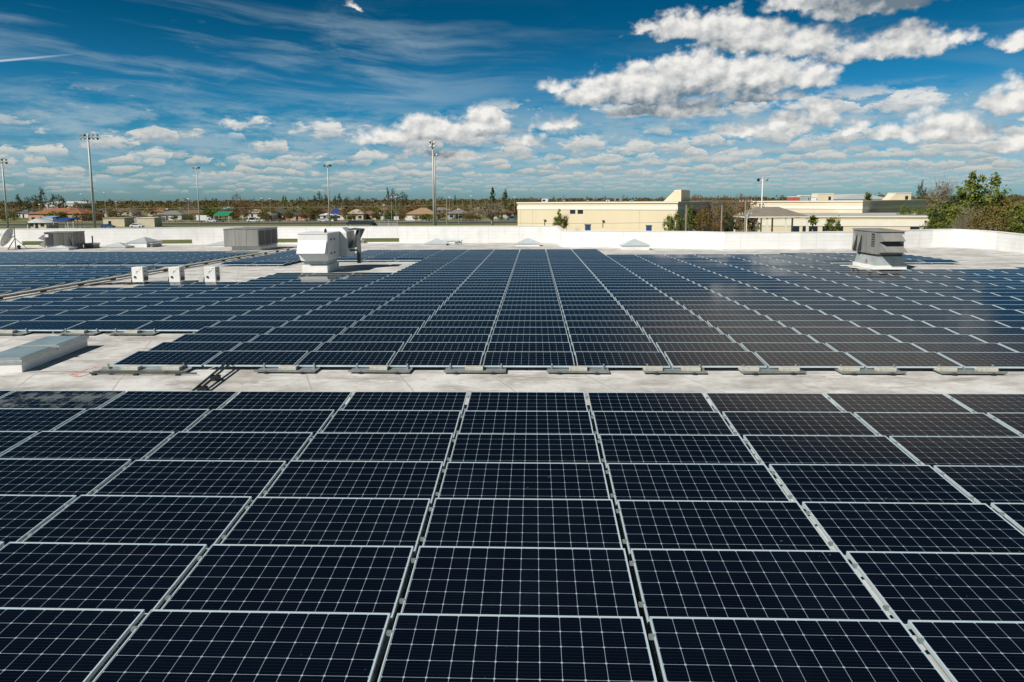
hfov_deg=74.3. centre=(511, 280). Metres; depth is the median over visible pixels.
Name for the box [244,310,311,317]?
solar panel
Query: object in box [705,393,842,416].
solar panel
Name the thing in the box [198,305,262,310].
solar panel
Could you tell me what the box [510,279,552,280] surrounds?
solar panel
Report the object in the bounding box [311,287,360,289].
solar panel
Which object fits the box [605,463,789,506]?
solar panel
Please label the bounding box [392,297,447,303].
solar panel
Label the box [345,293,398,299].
solar panel
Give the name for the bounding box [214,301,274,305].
solar panel
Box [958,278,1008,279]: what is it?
solar panel
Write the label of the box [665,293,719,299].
solar panel
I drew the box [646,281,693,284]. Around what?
solar panel
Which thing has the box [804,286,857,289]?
solar panel
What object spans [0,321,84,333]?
solar panel
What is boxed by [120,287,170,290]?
solar panel
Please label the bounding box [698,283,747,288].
solar panel
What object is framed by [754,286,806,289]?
solar panel
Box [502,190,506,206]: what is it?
tree
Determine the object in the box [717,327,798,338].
solar panel
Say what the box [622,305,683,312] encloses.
solar panel
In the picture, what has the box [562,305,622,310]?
solar panel
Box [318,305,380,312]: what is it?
solar panel
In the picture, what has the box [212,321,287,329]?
solar panel
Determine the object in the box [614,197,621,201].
roof unit
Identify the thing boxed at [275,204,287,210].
tree
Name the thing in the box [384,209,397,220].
tree
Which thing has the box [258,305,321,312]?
solar panel
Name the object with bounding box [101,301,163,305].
solar panel
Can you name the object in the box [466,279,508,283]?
solar panel
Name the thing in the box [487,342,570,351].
solar panel
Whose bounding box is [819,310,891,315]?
solar panel
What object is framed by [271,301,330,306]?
solar panel
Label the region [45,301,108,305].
solar panel
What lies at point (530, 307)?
solar panel
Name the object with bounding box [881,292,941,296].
solar panel
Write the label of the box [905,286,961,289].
solar panel
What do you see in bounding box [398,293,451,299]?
solar panel
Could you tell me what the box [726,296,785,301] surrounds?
solar panel
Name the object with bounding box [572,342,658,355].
solar panel
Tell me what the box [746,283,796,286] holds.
solar panel
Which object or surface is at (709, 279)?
solar panel
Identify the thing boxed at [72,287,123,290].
solar panel
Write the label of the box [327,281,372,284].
solar panel
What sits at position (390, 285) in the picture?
solar panel
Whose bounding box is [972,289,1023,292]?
solar panel
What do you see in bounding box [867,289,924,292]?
solar panel
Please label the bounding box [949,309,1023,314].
solar panel
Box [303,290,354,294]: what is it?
solar panel
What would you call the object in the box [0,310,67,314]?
solar panel
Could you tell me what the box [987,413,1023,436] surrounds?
solar panel
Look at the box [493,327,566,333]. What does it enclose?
solar panel
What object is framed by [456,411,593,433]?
solar panel
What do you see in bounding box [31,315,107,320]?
solar panel
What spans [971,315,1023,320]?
solar panel
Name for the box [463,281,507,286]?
solar panel
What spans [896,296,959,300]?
solar panel
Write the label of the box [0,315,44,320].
solar panel
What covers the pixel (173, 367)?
concrete block
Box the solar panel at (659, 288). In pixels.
[655,286,704,290]
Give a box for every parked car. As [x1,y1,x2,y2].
[100,224,115,227]
[130,223,144,227]
[247,217,259,221]
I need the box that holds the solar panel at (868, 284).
[843,283,895,285]
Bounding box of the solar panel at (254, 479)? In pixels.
[92,460,285,503]
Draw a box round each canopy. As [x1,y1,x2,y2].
[42,216,60,226]
[53,218,77,227]
[65,217,82,227]
[213,211,233,219]
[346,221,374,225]
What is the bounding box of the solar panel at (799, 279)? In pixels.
[777,278,825,280]
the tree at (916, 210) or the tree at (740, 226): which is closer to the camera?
the tree at (740, 226)
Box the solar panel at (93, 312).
[57,310,128,315]
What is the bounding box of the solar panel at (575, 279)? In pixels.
[554,279,597,280]
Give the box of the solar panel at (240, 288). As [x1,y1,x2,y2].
[215,287,265,289]
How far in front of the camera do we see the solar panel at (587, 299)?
24.33 m
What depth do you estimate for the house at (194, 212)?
366.32 m
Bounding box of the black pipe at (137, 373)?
[89,372,196,375]
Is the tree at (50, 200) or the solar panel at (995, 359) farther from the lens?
the tree at (50, 200)
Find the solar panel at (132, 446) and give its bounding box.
[0,431,174,465]
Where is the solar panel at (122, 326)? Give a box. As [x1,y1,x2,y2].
[66,321,152,331]
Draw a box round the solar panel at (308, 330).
[267,327,345,337]
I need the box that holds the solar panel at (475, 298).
[448,297,502,303]
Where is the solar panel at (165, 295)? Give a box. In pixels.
[136,293,192,297]
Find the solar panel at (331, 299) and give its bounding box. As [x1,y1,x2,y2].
[282,297,339,302]
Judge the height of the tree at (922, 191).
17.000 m
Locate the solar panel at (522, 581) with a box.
[399,546,639,616]
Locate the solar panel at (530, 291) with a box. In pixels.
[506,290,555,292]
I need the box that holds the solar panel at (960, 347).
[911,343,1014,352]
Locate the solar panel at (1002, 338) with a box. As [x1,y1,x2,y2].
[970,334,1023,343]
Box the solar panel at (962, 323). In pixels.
[922,320,1007,327]
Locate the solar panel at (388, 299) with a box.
[337,297,393,303]
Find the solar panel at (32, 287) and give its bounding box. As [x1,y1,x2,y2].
[0,285,48,290]
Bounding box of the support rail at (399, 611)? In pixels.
[375,405,466,681]
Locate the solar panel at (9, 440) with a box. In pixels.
[0,431,38,454]
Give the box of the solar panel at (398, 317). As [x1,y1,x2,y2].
[363,315,430,324]
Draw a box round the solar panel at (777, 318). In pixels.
[766,315,840,324]
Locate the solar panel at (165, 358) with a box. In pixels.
[113,351,221,366]
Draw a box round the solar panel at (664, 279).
[643,278,687,283]
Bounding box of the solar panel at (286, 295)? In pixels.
[240,293,295,297]
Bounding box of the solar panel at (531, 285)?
[508,284,554,286]
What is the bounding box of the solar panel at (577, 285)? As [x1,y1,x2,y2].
[556,284,602,289]
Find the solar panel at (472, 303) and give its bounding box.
[444,301,500,305]
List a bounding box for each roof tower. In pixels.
[787,196,799,200]
[797,195,810,200]
[810,196,818,200]
[811,193,833,199]
[882,193,910,199]
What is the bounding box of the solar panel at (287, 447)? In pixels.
[145,432,312,467]
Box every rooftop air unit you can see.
[38,231,84,248]
[223,227,277,249]
[296,227,364,272]
[852,228,907,268]
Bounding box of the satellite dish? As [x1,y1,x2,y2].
[0,227,25,249]
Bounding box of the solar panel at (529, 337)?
[490,334,568,341]
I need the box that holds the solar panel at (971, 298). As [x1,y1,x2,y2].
[953,296,1018,300]
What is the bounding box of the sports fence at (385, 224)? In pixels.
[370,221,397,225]
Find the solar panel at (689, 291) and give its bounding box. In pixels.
[660,289,712,293]
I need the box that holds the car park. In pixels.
[119,227,155,227]
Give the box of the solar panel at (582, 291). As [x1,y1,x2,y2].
[557,290,607,295]
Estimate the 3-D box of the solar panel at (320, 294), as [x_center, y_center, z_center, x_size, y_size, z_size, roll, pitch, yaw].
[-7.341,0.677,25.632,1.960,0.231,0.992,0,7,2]
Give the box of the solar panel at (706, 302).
[676,300,737,306]
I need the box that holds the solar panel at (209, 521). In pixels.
[22,495,251,551]
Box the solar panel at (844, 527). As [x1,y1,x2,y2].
[802,502,1023,558]
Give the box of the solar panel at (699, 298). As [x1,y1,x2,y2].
[670,296,727,303]
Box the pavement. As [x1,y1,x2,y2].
[0,221,432,223]
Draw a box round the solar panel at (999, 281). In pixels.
[973,280,1023,282]
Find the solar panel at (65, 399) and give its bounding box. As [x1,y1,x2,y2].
[0,390,125,409]
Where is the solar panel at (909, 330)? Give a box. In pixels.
[868,327,956,334]
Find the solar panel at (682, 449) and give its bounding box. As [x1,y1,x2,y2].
[597,434,758,469]
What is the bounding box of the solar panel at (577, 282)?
[555,281,599,284]
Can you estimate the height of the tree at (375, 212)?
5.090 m
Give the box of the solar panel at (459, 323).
[424,320,493,329]
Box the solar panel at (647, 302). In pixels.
[618,300,677,307]
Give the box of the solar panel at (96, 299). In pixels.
[65,297,125,300]
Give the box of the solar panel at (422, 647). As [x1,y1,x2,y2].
[377,613,656,681]
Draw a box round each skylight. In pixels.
[0,335,88,372]
[45,245,76,249]
[101,242,132,247]
[125,237,162,246]
[205,241,223,246]
[424,238,448,244]
[441,238,458,242]
[516,238,539,245]
[619,239,650,249]
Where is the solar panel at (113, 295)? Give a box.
[85,294,141,297]
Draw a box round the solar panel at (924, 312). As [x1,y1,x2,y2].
[884,309,959,314]
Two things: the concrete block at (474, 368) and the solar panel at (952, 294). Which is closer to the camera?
the concrete block at (474, 368)
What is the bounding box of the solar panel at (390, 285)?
[366,284,413,289]
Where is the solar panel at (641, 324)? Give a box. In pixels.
[636,321,710,330]
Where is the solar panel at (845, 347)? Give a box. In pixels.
[825,342,925,352]
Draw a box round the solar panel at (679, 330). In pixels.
[642,327,720,338]
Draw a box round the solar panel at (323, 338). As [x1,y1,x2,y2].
[251,334,334,342]
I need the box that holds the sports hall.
[45,201,91,209]
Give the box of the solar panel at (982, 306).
[930,304,1001,309]
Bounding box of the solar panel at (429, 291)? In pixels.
[404,290,454,295]
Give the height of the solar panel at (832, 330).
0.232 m
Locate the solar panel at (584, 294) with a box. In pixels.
[558,293,611,299]
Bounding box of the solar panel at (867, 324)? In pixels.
[850,321,932,327]
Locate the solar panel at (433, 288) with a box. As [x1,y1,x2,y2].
[409,287,457,292]
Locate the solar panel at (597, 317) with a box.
[564,315,631,324]
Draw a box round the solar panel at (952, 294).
[936,292,998,296]
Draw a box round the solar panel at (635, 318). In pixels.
[631,315,701,324]
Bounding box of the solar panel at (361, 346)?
[316,342,403,355]
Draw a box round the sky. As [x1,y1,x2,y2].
[0,0,1023,203]
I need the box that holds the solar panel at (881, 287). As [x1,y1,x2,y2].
[854,286,909,289]
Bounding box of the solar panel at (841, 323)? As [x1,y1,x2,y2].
[778,320,857,328]
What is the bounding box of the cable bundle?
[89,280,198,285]
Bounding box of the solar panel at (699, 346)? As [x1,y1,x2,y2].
[656,342,745,356]
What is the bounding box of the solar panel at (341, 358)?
[297,351,395,366]
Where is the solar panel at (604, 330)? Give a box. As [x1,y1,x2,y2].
[568,327,643,336]
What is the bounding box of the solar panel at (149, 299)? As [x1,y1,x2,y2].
[119,297,178,300]
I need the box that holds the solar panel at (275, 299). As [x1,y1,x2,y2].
[227,297,285,301]
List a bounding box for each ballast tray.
[0,328,30,335]
[55,328,100,335]
[93,363,191,371]
[105,328,158,335]
[253,363,319,373]
[348,363,412,373]
[444,364,505,373]
[547,364,609,374]
[642,364,707,374]
[738,364,806,374]
[835,364,906,375]
[932,364,1007,375]
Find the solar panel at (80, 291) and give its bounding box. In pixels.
[52,290,108,293]
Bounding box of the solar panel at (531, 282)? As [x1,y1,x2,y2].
[509,281,553,283]
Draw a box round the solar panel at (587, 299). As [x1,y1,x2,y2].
[559,297,614,303]
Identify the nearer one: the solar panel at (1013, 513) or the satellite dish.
the solar panel at (1013, 513)
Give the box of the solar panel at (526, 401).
[464,391,587,410]
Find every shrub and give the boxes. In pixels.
[187,214,195,221]
[421,213,431,220]
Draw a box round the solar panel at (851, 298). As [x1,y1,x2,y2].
[839,296,901,300]
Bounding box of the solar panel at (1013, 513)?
[990,503,1023,531]
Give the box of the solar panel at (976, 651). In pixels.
[908,620,1023,681]
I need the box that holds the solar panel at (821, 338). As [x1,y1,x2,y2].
[808,334,898,345]
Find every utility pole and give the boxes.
[446,199,447,225]
[685,205,686,230]
[720,205,722,231]
[739,200,751,231]
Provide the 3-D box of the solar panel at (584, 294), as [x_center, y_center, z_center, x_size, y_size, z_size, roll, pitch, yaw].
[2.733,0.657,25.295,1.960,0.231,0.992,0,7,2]
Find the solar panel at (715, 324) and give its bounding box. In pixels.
[707,321,783,330]
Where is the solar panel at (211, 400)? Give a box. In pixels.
[98,391,237,413]
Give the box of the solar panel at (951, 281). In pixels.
[926,280,978,282]
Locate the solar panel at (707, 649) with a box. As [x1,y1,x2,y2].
[648,616,947,681]
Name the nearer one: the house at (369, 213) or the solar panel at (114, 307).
the solar panel at (114, 307)
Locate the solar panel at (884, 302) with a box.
[853,300,920,304]
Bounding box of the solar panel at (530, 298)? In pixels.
[504,297,557,300]
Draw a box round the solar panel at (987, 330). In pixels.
[944,327,1023,334]
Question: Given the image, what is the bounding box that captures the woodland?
[0,192,1023,215]
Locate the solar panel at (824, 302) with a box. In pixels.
[793,300,858,305]
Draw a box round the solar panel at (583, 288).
[557,286,605,292]
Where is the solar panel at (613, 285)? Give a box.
[603,284,650,289]
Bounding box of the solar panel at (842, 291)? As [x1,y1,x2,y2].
[815,289,872,292]
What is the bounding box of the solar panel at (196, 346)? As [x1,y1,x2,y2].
[148,342,241,351]
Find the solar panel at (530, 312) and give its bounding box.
[499,310,561,314]
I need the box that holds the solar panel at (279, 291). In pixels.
[253,290,304,293]
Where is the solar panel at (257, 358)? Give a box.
[204,351,307,369]
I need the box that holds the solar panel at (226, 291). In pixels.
[201,290,255,293]
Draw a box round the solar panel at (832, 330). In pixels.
[792,327,876,335]
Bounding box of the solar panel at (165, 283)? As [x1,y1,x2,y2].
[147,282,195,284]
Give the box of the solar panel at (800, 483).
[769,464,974,508]
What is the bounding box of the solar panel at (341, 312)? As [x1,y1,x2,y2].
[307,310,373,318]
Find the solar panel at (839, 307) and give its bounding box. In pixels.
[806,305,875,309]
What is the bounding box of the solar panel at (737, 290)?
[711,289,765,292]
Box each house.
[16,210,35,217]
[25,218,58,228]
[28,208,99,220]
[85,209,104,219]
[102,217,134,226]
[114,209,140,215]
[137,217,162,226]
[148,209,165,215]
[156,210,189,219]
[183,210,202,216]
[242,209,261,217]
[258,212,278,220]
[274,210,295,219]
[286,212,315,220]
[317,209,345,219]
[320,212,336,220]
[346,209,367,219]
[366,211,379,218]
[381,211,400,219]
[405,208,440,220]
[437,207,451,214]
[447,209,467,218]
[494,209,514,217]
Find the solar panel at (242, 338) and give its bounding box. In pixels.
[172,334,258,343]
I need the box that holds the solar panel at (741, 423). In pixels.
[722,411,877,440]
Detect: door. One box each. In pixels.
[406,216,415,220]
[585,225,590,229]
[646,226,651,230]
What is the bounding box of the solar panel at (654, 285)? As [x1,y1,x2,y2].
[651,284,698,288]
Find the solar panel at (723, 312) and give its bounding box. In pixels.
[690,310,758,318]
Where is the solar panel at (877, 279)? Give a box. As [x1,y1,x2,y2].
[867,278,914,280]
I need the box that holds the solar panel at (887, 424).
[854,412,1021,441]
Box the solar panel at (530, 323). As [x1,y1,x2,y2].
[495,321,564,326]
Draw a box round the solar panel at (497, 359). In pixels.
[483,351,574,368]
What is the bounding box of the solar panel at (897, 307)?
[868,305,936,309]
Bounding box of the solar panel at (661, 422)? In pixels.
[591,411,733,439]
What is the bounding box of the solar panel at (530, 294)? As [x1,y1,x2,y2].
[505,293,556,296]
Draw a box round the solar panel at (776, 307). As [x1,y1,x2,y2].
[744,305,811,312]
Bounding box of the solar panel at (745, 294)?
[718,293,774,299]
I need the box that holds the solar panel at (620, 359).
[575,352,669,367]
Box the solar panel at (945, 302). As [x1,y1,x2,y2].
[912,300,981,304]
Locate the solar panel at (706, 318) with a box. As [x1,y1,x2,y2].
[698,315,770,324]
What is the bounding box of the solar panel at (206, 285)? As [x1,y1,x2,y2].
[180,284,229,287]
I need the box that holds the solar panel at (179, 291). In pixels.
[151,290,205,293]
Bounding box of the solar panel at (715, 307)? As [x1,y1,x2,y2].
[683,305,747,312]
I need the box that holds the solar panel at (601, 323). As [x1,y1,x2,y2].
[566,321,637,329]
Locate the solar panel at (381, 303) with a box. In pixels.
[328,301,387,306]
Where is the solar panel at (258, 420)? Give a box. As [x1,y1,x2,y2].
[186,409,334,437]
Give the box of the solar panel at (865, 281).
[833,280,881,283]
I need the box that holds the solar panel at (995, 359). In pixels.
[938,352,1023,367]
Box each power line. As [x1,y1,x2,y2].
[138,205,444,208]
[552,217,799,223]
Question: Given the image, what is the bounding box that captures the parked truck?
[196,215,212,221]
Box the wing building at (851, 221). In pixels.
[757,213,929,231]
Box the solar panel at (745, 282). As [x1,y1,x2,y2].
[739,281,786,283]
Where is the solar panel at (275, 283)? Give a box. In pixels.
[238,282,283,284]
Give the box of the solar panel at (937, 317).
[902,315,980,320]
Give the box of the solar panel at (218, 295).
[188,293,243,297]
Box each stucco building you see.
[516,190,737,231]
[751,200,933,225]
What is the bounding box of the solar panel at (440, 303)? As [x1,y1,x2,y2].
[386,301,443,307]
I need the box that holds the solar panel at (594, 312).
[563,309,626,318]
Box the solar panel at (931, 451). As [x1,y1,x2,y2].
[889,436,1023,471]
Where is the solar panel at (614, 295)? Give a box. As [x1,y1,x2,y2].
[611,293,665,299]
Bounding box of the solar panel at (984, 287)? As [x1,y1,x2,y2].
[956,286,1013,288]
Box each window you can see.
[793,226,798,231]
[809,226,817,231]
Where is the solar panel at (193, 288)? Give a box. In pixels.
[167,287,217,290]
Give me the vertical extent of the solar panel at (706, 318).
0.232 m
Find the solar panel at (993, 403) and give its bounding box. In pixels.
[946,393,1023,425]
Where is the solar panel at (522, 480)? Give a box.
[435,462,609,498]
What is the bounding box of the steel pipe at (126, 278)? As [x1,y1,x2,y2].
[0,249,295,300]
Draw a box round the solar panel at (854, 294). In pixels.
[826,293,885,296]
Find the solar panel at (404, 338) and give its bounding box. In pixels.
[330,334,411,346]
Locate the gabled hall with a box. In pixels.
[833,194,883,199]
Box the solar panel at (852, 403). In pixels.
[825,393,972,415]
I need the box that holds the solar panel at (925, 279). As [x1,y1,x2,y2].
[913,278,961,280]
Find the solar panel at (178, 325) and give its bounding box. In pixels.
[136,320,219,332]
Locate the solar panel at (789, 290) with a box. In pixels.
[763,289,818,292]
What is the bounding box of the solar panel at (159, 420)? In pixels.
[53,409,209,436]
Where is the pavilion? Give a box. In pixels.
[733,207,809,231]
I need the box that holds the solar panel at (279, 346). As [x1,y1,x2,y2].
[232,342,322,355]
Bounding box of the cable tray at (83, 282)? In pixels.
[0,248,289,298]
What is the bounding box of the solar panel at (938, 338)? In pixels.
[888,334,985,342]
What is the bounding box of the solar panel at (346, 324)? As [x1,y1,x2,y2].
[282,321,355,330]
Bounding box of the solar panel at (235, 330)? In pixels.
[193,327,273,336]
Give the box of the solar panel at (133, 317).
[97,315,171,320]
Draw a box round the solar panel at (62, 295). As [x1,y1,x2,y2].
[34,294,90,297]
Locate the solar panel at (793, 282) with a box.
[785,281,834,283]
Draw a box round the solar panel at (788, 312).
[754,310,824,317]
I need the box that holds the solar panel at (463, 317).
[430,315,495,324]
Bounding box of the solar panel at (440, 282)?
[418,281,462,286]
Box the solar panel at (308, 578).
[161,544,413,620]
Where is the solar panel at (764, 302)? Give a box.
[735,300,798,305]
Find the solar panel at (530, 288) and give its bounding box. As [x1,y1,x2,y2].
[507,287,555,289]
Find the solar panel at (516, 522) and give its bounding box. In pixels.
[420,498,622,547]
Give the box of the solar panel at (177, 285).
[135,284,183,287]
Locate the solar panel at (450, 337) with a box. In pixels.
[410,334,489,346]
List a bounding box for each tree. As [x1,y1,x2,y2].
[0,209,17,221]
[8,212,19,221]
[13,194,24,217]
[22,196,32,217]
[30,195,40,211]
[37,187,46,209]
[42,210,59,219]
[46,194,57,207]
[53,211,67,217]
[54,195,63,207]
[59,197,67,207]
[72,213,82,220]
[107,209,126,216]
[144,206,159,216]
[161,205,177,210]
[201,208,216,217]
[229,211,241,219]
[231,193,242,209]
[238,198,251,210]
[239,209,249,217]
[258,209,267,219]
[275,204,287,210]
[281,196,287,209]
[283,212,295,220]
[309,206,323,219]
[316,191,322,204]
[323,195,327,206]
[332,196,337,208]
[337,208,349,217]
[364,205,381,211]
[373,210,380,218]
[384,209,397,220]
[385,188,390,208]
[390,189,394,205]
[394,193,400,208]
[399,192,404,206]
[456,200,510,225]
[489,188,495,206]
[495,210,503,219]
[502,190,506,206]
[552,209,567,228]
[662,214,672,230]
[669,211,683,230]
[683,205,695,229]
[693,201,711,230]
[694,208,712,230]
[697,194,728,230]
[708,211,725,231]
[711,201,735,231]
[723,199,746,231]
[723,213,735,231]
[732,198,754,231]
[732,209,750,229]
[735,193,745,205]
[743,211,761,231]
[746,200,766,222]
[808,215,818,231]
[824,215,842,230]
[863,192,872,199]
[896,204,914,214]
[911,208,920,214]
[915,184,920,199]
[919,180,924,199]
[919,205,932,214]
[919,216,941,228]
[923,173,957,213]
[924,187,948,212]
[927,199,961,219]
[927,209,945,226]
[937,204,972,226]
[938,218,958,228]
[943,213,977,228]
[947,191,998,210]
[952,198,982,219]
[955,170,1013,227]
[955,203,990,226]
[963,213,990,230]
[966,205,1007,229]
[975,185,1012,230]
[985,215,1013,231]
[986,201,1015,229]
[995,197,1023,223]
[997,202,1023,233]
[1004,212,1023,232]
[1012,207,1023,232]
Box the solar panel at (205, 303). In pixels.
[157,301,218,305]
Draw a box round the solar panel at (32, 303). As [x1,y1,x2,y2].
[0,301,53,305]
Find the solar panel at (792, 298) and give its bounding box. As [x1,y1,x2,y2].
[782,296,842,300]
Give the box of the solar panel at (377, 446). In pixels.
[295,433,452,468]
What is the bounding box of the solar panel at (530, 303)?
[502,301,558,304]
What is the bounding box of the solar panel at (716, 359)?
[664,351,766,367]
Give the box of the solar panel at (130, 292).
[101,290,156,293]
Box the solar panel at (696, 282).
[692,281,739,285]
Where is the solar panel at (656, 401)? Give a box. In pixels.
[586,392,714,415]
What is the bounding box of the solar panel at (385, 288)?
[360,287,409,292]
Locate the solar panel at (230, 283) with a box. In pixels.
[193,282,239,284]
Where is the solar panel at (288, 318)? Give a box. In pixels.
[228,315,300,321]
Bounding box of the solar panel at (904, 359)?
[846,352,962,367]
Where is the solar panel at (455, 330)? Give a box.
[417,327,491,338]
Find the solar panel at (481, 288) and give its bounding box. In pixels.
[458,287,505,291]
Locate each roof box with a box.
[83,243,99,247]
[147,242,160,246]
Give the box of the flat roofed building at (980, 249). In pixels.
[0,225,1023,681]
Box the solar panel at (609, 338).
[570,334,650,346]
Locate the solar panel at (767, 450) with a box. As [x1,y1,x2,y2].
[743,435,918,470]
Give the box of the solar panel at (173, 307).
[139,305,204,310]
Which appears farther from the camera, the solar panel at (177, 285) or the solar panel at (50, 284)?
the solar panel at (50, 284)
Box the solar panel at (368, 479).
[263,460,442,505]
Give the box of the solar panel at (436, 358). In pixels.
[389,351,483,366]
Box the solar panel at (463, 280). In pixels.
[422,279,465,283]
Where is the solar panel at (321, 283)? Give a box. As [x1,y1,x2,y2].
[282,282,327,284]
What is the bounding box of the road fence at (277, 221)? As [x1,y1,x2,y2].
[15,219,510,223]
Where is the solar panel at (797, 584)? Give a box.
[629,548,891,624]
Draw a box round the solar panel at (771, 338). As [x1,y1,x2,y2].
[728,334,816,346]
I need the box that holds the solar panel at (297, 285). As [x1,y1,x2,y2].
[273,284,320,286]
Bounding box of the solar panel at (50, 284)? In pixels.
[15,282,64,287]
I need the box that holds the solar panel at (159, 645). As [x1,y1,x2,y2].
[92,609,390,681]
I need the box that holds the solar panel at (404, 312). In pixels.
[371,310,435,318]
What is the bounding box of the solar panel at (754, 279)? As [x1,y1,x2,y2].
[732,278,778,281]
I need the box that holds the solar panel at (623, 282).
[601,281,646,284]
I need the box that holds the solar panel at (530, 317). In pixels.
[497,315,563,320]
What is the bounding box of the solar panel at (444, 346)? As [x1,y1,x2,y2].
[401,342,486,355]
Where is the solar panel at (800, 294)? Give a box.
[772,293,829,296]
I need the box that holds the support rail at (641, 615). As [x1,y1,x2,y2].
[587,405,660,681]
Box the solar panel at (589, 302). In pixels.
[560,301,618,307]
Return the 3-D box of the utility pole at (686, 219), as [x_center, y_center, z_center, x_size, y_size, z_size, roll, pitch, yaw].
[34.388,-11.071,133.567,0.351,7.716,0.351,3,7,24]
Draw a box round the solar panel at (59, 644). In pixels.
[0,607,144,681]
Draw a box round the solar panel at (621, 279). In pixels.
[598,278,642,283]
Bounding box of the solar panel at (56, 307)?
[21,305,88,309]
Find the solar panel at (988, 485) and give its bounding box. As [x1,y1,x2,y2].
[934,465,1023,510]
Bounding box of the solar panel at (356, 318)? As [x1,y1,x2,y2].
[295,315,364,321]
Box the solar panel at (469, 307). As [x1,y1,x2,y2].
[439,305,499,312]
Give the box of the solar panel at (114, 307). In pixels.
[80,305,146,309]
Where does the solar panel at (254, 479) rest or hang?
on the flat roofed building at (980, 249)
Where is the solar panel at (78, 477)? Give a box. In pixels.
[0,458,131,498]
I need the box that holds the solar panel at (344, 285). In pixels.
[319,284,367,289]
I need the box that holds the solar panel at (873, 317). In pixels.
[834,315,911,320]
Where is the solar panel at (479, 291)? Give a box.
[455,290,504,294]
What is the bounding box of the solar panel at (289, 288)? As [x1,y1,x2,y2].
[263,287,313,290]
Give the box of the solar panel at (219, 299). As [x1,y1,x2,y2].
[173,297,231,301]
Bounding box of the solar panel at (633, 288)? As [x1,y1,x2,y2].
[606,286,655,292]
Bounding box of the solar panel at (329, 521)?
[220,497,429,554]
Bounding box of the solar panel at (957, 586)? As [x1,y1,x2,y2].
[846,551,1023,628]
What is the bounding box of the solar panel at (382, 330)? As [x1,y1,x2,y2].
[342,327,418,338]
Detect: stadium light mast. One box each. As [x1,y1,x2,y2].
[0,158,8,228]
[78,133,98,227]
[193,166,200,226]
[323,164,331,225]
[429,141,435,225]
[434,153,437,225]
[756,177,768,231]
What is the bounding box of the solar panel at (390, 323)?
[353,320,424,330]
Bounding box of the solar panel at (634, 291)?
[608,290,660,295]
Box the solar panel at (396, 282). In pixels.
[372,281,417,285]
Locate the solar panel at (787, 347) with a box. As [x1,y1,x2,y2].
[740,343,835,356]
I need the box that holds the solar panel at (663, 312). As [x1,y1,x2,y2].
[626,309,692,318]
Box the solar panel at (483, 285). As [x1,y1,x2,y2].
[461,284,506,289]
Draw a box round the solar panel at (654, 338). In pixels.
[649,334,732,346]
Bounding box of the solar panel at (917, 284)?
[891,283,945,285]
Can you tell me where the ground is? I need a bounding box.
[0,198,1023,244]
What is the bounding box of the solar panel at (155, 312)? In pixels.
[119,310,188,314]
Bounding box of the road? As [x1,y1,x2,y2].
[0,221,747,225]
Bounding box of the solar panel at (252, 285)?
[227,284,274,287]
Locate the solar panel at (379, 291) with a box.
[353,290,404,295]
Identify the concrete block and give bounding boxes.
[0,330,16,332]
[70,330,87,332]
[121,365,142,369]
[124,330,140,332]
[162,365,182,369]
[278,365,297,369]
[370,365,388,369]
[465,366,483,370]
[569,366,586,370]
[643,366,662,370]
[681,366,700,370]
[739,366,758,370]
[779,366,799,370]
[838,366,859,370]
[874,366,896,371]
[934,366,957,371]
[974,366,997,371]
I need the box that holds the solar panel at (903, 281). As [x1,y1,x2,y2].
[879,280,929,282]
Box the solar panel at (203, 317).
[164,315,235,321]
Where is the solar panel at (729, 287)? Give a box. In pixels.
[704,286,755,292]
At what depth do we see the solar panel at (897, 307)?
21.94 m
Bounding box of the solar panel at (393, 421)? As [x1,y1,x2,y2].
[320,410,460,438]
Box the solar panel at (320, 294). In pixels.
[292,293,346,296]
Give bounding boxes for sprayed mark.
[70,366,101,376]
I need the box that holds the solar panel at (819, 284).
[794,283,845,286]
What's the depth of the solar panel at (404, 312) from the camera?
21.45 m
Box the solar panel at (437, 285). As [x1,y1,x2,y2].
[413,284,460,289]
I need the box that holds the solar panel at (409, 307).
[378,305,439,312]
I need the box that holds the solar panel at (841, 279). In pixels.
[822,278,868,280]
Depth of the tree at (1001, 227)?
124.39 m
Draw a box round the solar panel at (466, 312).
[435,310,497,318]
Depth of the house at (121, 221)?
248.22 m
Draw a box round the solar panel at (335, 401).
[219,391,351,414]
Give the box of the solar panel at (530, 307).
[501,305,560,309]
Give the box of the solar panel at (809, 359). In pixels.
[755,352,863,367]
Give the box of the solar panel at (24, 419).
[0,408,85,432]
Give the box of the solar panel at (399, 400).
[340,391,467,415]
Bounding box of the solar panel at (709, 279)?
[687,278,733,283]
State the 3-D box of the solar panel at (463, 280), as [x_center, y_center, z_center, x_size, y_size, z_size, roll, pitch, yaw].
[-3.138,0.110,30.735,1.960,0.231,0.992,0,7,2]
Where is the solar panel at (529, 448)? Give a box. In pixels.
[447,433,600,462]
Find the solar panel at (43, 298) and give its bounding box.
[12,297,72,300]
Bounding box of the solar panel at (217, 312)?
[182,310,249,315]
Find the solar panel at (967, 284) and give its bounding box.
[940,283,995,285]
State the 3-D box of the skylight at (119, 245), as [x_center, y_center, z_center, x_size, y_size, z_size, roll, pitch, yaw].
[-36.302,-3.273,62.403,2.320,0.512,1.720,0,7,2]
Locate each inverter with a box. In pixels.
[131,266,148,284]
[168,266,184,281]
[203,266,219,281]
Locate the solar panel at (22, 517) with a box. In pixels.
[0,495,76,548]
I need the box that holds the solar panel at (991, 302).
[972,300,1023,304]
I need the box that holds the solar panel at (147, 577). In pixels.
[0,542,206,617]
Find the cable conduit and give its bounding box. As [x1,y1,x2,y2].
[191,361,232,390]
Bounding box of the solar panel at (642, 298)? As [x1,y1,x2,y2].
[615,297,670,303]
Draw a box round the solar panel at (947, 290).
[920,289,977,292]
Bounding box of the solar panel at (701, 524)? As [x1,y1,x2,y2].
[616,500,831,556]
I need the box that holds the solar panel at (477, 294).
[451,293,503,299]

